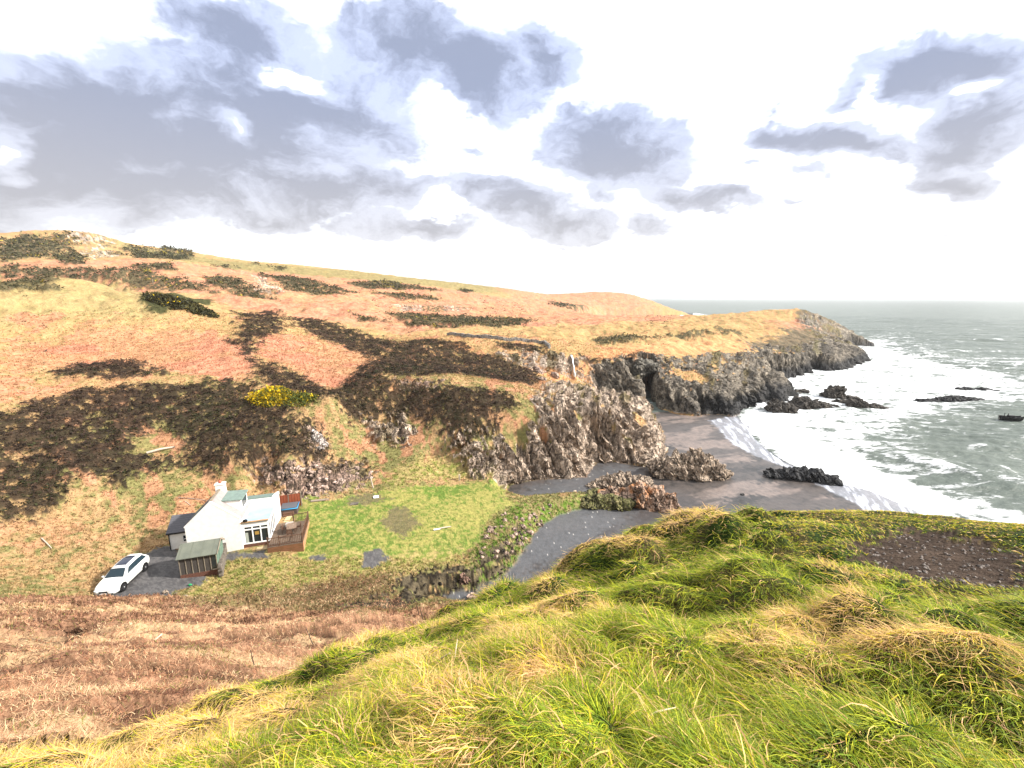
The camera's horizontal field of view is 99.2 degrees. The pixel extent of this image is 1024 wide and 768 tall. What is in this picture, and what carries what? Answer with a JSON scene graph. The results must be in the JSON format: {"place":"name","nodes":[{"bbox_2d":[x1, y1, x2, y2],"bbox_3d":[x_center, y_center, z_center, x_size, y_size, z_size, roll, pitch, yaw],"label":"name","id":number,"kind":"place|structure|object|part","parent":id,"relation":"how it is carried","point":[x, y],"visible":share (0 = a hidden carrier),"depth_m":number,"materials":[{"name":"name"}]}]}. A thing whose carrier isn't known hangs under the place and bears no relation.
{"place":"outdoors","nodes":[
{"label":"outdoors","id":0,"kind":"place"},
{"bbox_2d":[94,545,390,596],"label":"gravel track","id":1,"kind":"structure","parent":0,"point":[160,574],"depth_m":42.49,"materials":[{"name":"grey gravel"}]},
{"bbox_2d":[94,553,149,595],"bbox_3d":[-36.250,17.567,40.571,2.275,1.782,5.103,-2,11,-10],"label":"parked car","id":2,"kind":"object","parent":1,"relation":"on","point":[122,573],"visible":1,"depth_m":39.93,"materials":[{"name":"white paint"}]},
{"bbox_3d":[-35.581,16.943,41.236,0.232,0.488,2.800,-2,11,-11],"label":"side window","id":3,"kind":"part","parent":2,"relation":"part of","materials":[{"name":"grey glass"}]},
{"bbox_2d":[0,303,739,749],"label":"hillside","id":4,"kind":"structure","parent":0,"point":[446,575],"depth_m":58.31,"materials":[{"name":"brown plant"}]},
{"bbox_2d":[146,446,174,453],"bbox_3d":[-47.202,8.848,58.595,2.993,0.511,0.304,-8,14,-35],"label":"fallen log","id":5,"kind":"object","parent":4,"relation":"on","point":[151,451],"visible":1,"depth_m":58.40,"materials":[{"name":"beige wood"}]},
{"bbox_2d":[175,537,224,577],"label":"garden shed","id":6,"kind":"structure","parent":4,"relation":"on","point":[198,558],"depth_m":42.01,"materials":[{"name":"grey wood"}]},
{"bbox_2d":[211,555,216,569],"bbox_3d":[-28.883,17.196,42.227,0.400,1.680,0.050,-4,12,-18],"label":"window","id":7,"kind":"structure","parent":6,"relation":"in","point":[213,557],"depth_m":42.24,"materials":[{"name":"black glass"}]},
{"bbox_2d":[219,541,222,556],"bbox_3d":[-28.999,16.784,43.429,0.040,2.100,0.946,-4,12,-18],"label":"door","id":8,"kind":"structure","parent":6,"relation":"in","point":[220,547],"depth_m":43.37,"materials":[{"name":"green wood"}]},
{"bbox_2d":[0,569,443,753],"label":"bracken","id":9,"kind":"object","parent":4,"relation":"on","point":[88,690],"visible":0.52,"depth_m":16.73,"materials":[{"name":"brown plant"}]},
{"bbox_2d":[217,543,226,576],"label":"stone wall","id":10,"kind":"structure","parent":4,"relation":"on","point":[221,564],"depth_m":42.91,"materials":[{"name":"grey stone"}]},
{"bbox_2d":[166,480,280,551],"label":"cottage","id":11,"kind":"structure","parent":4,"relation":"on","point":[238,519],"depth_m":45.89,"materials":[{"name":"paint"}]},
{"bbox_2d":[245,530,252,542],"bbox_3d":[-27.764,16.080,46.031,0.670,1.440,0.020,-4,12,-17],"label":"window pane","id":12,"kind":"structure","parent":11,"relation":"in","point":[249,532],"depth_m":46.04,"materials":[{"name":"black glass"}]},
{"bbox_2d":[253,529,260,541],"bbox_3d":[-27.031,16.035,46.261,0.670,1.440,0.020,-4,12,-17],"label":"window pane","id":13,"kind":"structure","parent":11,"relation":"in","point":[257,537],"depth_m":46.27,"materials":[{"name":"black glass"}]},
{"bbox_2d":[261,528,268,540],"bbox_3d":[-26.321,15.991,46.484,0.620,1.440,0.020,-4,12,-17],"label":"window pane","id":14,"kind":"structure","parent":11,"relation":"in","point":[264,531],"depth_m":46.46,"materials":[{"name":"black glass"}]},
{"bbox_2d":[245,385,298,407],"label":"gorse bush","id":15,"kind":"object","parent":4,"relation":"on","point":[269,393],"visible":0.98,"depth_m":68.01,"materials":[{"name":"yellow plant"}]},
{"bbox_2d":[286,390,318,408],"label":"gorse bush","id":16,"kind":"object","parent":4,"relation":"on","point":[305,397],"visible":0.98,"depth_m":68.60,"materials":[{"name":"green plant"}]},
{"bbox_2d":[0,308,636,527],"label":"heather","id":17,"kind":"object","parent":4,"relation":"on","point":[445,367],"visible":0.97,"depth_m":68.92,"materials":[{"name":"brown plant"}]},
{"bbox_2d":[0,303,707,635],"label":"grass tufts","id":18,"kind":"object","parent":4,"relation":"on","point":[108,619],"visible":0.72,"depth_m":50.65,"materials":[{"name":"brown plant"}]},
{"bbox_2d":[458,572,470,584],"bbox_3d":[-4.841,19.773,43.583,1.876,2.031,1.206,4,12,19],"label":"beach rock","id":19,"kind":"object","parent":4,"relation":"on","point":[463,579],"visible":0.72,"depth_m":43.20,"materials":[{"name":"brown stone"}]},
{"bbox_2d":[466,592,476,599],"bbox_3d":[-3.722,20.109,41.253,1.238,0.569,0.942,0,11,0],"label":"stone","id":20,"kind":"object","parent":4,"relation":"on","point":[469,595],"visible":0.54,"depth_m":41.08,"materials":[{"name":"beige stone"}]},
{"bbox_2d":[447,332,550,348],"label":"drystone wall","id":21,"kind":"structure","parent":4,"relation":"on","point":[545,342],"depth_m":133.43,"materials":[{"name":"stone"}]},
{"bbox_2d":[551,371,558,378],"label":"boulder","id":22,"kind":"object","parent":4,"relation":"on","point":[555,375],"visible":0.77,"depth_m":112.44,"materials":[{"name":"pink stone"}]},
{"bbox_2d":[279,478,523,561],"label":"lawn","id":23,"kind":"structure","parent":0,"point":[342,528],"depth_m":52.66,"materials":[{"name":"green plant"}]},
{"bbox_2d":[266,511,309,552],"bbox_3d":[-24.556,16.763,48.188,3.390,2.943,5.060,-4,12,-17],"label":"decking","id":24,"kind":"object","parent":23,"relation":"on","point":[284,541],"visible":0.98,"depth_m":46.59,"materials":[{"name":"brown wood"}]},
{"bbox_2d":[286,522,294,534],"bbox_3d":[-24.386,16.016,48.273,0.975,0.730,1.500,-5,12,-26],"label":"patio table","id":25,"kind":"object","parent":24,"relation":"on","point":[290,526],"visible":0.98,"depth_m":48.02,"materials":[{"name":"brown wood"}]},
{"bbox_2d":[281,501,299,516],"bbox_3d":[-27.251,15.491,53.436,2.030,1.200,2.200,-4,12,-17],"label":"hot tub","id":26,"kind":"object","parent":24,"relation":"on","point":[289,509],"visible":0.83,"depth_m":53.00,"materials":[{"name":"blue"}]},
{"bbox_2d":[279,492,301,507],"bbox_3d":[-27.975,14.773,54.615,2.980,2.150,0.100,-4,12,-17],"label":"fence","id":27,"kind":"object","parent":23,"relation":"on","point":[287,498],"visible":0.5,"depth_m":54.59,"materials":[{"name":"wood"}]},
{"bbox_2d":[310,498,328,501],"bbox_3d":[-24.825,15.018,56.357,2.200,0.140,0.400,-3,12,-14],"label":"timber sleeper","id":28,"kind":"object","parent":23,"relation":"on","point":[316,500],"visible":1,"depth_m":56.20,"materials":[{"name":"brown wood"}]},
{"bbox_2d":[0,230,872,375],"bbox_3d":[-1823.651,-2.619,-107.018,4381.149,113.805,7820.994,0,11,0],"label":"hills","id":29,"kind":"structure","parent":0,"point":[603,314],"depth_m":230.77,"materials":[{"name":"orange plant"}]},
{"bbox_2d":[141,291,219,317],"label":"gorse bush","id":30,"kind":"object","parent":29,"relation":"on","point":[187,305],"visible":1,"depth_m":117.06,"materials":[{"name":"green plant"}]},
{"bbox_2d":[0,229,672,343],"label":"gorse scrub","id":31,"kind":"object","parent":29,"relation":"on","point":[80,256],"visible":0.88,"depth_m":262.21,"materials":[{"name":"brown plant"}]},
{"bbox_2d":[57,230,874,499],"bbox_3d":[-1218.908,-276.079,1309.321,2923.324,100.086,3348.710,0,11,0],"label":"rocky cliffs","id":32,"kind":"structure","parent":0,"point":[575,447],"depth_m":84.09,"materials":[{"name":"grey stone"}]},
{"bbox_2d":[295,465,301,470],"bbox_3d":[-28.959,11.393,59.109,0.975,0.615,1.108,-19,23,-7],"label":"boulder","id":33,"kind":"object","parent":32,"relation":"on","point":[298,467],"visible":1,"depth_m":58.78,"materials":[{"name":"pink stone"}]},
{"bbox_2d":[319,441,328,446],"bbox_3d":[-27.756,8.853,64.205,1.529,0.972,0.978,19,-8,-2],"label":"boulder","id":34,"kind":"object","parent":32,"relation":"on","point":[326,443],"visible":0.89,"depth_m":64.02,"materials":[{"name":"white stone"}]},
{"bbox_2d":[9,271,673,477],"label":"heather","id":35,"kind":"object","parent":32,"relation":"on","point":[401,336],"visible":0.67,"depth_m":155.14,"materials":[{"name":"brown plant"}]},
{"bbox_2d":[338,478,345,483],"bbox_3d":[-23.419,13.328,59.906,1.108,0.761,1.164,32,38,34],"label":"boulder","id":36,"kind":"object","parent":32,"relation":"on","point":[341,480],"visible":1,"depth_m":59.64,"materials":[{"name":"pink stone"}]},
{"bbox_2d":[631,358,658,377],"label":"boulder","id":37,"kind":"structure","parent":32,"relation":"on","point":[646,367],"depth_m":129.49,"materials":[{"name":"grey stone"}]},
{"bbox_2d":[0,507,1023,767],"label":"headland ground","id":38,"kind":"structure","parent":0,"point":[956,535],"depth_m":4.79,"materials":[{"name":"green plant"}]},
{"bbox_2d":[0,503,1023,767],"bbox_3d":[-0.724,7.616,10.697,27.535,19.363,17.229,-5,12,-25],"label":"headland grass","id":39,"kind":"structure","parent":38,"relation":"on","point":[718,727],"depth_m":2.11,"materials":[{"name":"green plant"}]},
{"bbox_2d":[0,0,1023,314],"label":"sky","id":40,"kind":"structure","parent":0,"point":[641,148],"materials":[{"name":"white"}]},
{"bbox_2d":[443,379,919,599],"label":"beach","id":41,"kind":"structure","parent":0,"point":[738,450],"depth_m":66.56,"materials":[{"name":"grey sand"}]},
{"bbox_2d":[555,487,598,495],"bbox_3d":[9.568,16.671,63.666,9.884,2.586,3.786,0,11,0],"label":"beach rock","id":42,"kind":"object","parent":41,"relation":"on","point":[590,492],"visible":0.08,"depth_m":63.49,"materials":[{"name":"stone"}]},
{"bbox_2d":[580,493,636,511],"bbox_3d":[13.543,16.876,61.016,9.157,3.352,3.817,0,11,0],"label":"beach rock","id":43,"kind":"object","parent":41,"relation":"on","point":[608,502],"visible":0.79,"depth_m":59.89,"materials":[{"name":"stone"}]},
{"bbox_2d":[585,470,653,488],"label":"beach rock","id":44,"kind":"object","parent":41,"relation":"on","point":[620,478],"visible":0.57,"depth_m":66.51,"materials":[{"name":"grey stone"}]},
{"bbox_2d":[598,480,682,512],"bbox_3d":[17.652,16.845,62.384,12.788,6.229,5.606,2,11,10],"label":"beach rock","id":45,"kind":"object","parent":41,"relation":"on","point":[654,498],"visible":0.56,"depth_m":60.19,"materials":[{"name":"brown stone"}]},
{"bbox_2d":[645,447,733,481],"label":"beach rock","id":46,"kind":"object","parent":41,"relation":"on","point":[698,465],"visible":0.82,"depth_m":71.20,"materials":[{"name":"grey stone"}]},
{"bbox_2d":[763,465,843,485],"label":"beach rock","id":47,"kind":"object","parent":41,"relation":"on","point":[811,474],"visible":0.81,"depth_m":72.20,"materials":[{"name":"black stone"}]},
{"bbox_2d":[645,298,1023,523],"bbox_3d":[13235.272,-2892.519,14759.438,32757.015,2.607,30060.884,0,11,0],"label":"sea","id":48,"kind":"structure","parent":0,"point":[964,460],"depth_m":117.64,"materials":[{"name":"liquid"}]},
{"bbox_2d":[764,398,798,413],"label":"sea rock","id":49,"kind":"object","parent":48,"relation":"in","point":[773,405],"visible":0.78,"depth_m":115.39,"materials":[{"name":"grey stone"}]},
{"bbox_2d":[795,388,809,393],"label":"sea rock","id":50,"kind":"object","parent":48,"relation":"in","point":[803,390],"visible":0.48,"depth_m":138.25,"materials":[{"name":"grey stone"}]},
{"bbox_2d":[788,395,839,409],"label":"sea rock","id":51,"kind":"object","parent":48,"relation":"in","point":[805,402],"visible":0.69,"depth_m":119.93,"materials":[{"name":"grey stone"}]},
{"bbox_2d":[819,385,857,399],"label":"sea rock","id":52,"kind":"object","parent":48,"relation":"in","point":[834,392],"visible":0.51,"depth_m":131.01,"materials":[{"name":"grey stone"}]},
{"bbox_2d":[831,397,888,408],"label":"sea rock","id":53,"kind":"object","parent":48,"relation":"in","point":[856,402],"visible":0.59,"depth_m":120.65,"materials":[{"name":"grey stone"}]},
{"bbox_2d":[915,395,984,402],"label":"sea rock","id":54,"kind":"object","parent":48,"relation":"in","point":[952,398],"visible":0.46,"depth_m":126.85,"materials":[{"name":"grey stone"}]},
{"bbox_2d":[955,386,999,390],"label":"sea rock","id":55,"kind":"object","parent":48,"relation":"in","point":[971,388],"visible":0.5,"depth_m":143.53,"materials":[{"name":"grey stone"}]},
{"bbox_2d":[998,413,1023,420],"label":"rock","id":56,"kind":"object","parent":48,"relation":"on","point":[1008,417],"visible":1,"depth_m":106.56,"materials":[{"name":"black stone"}]}
]}

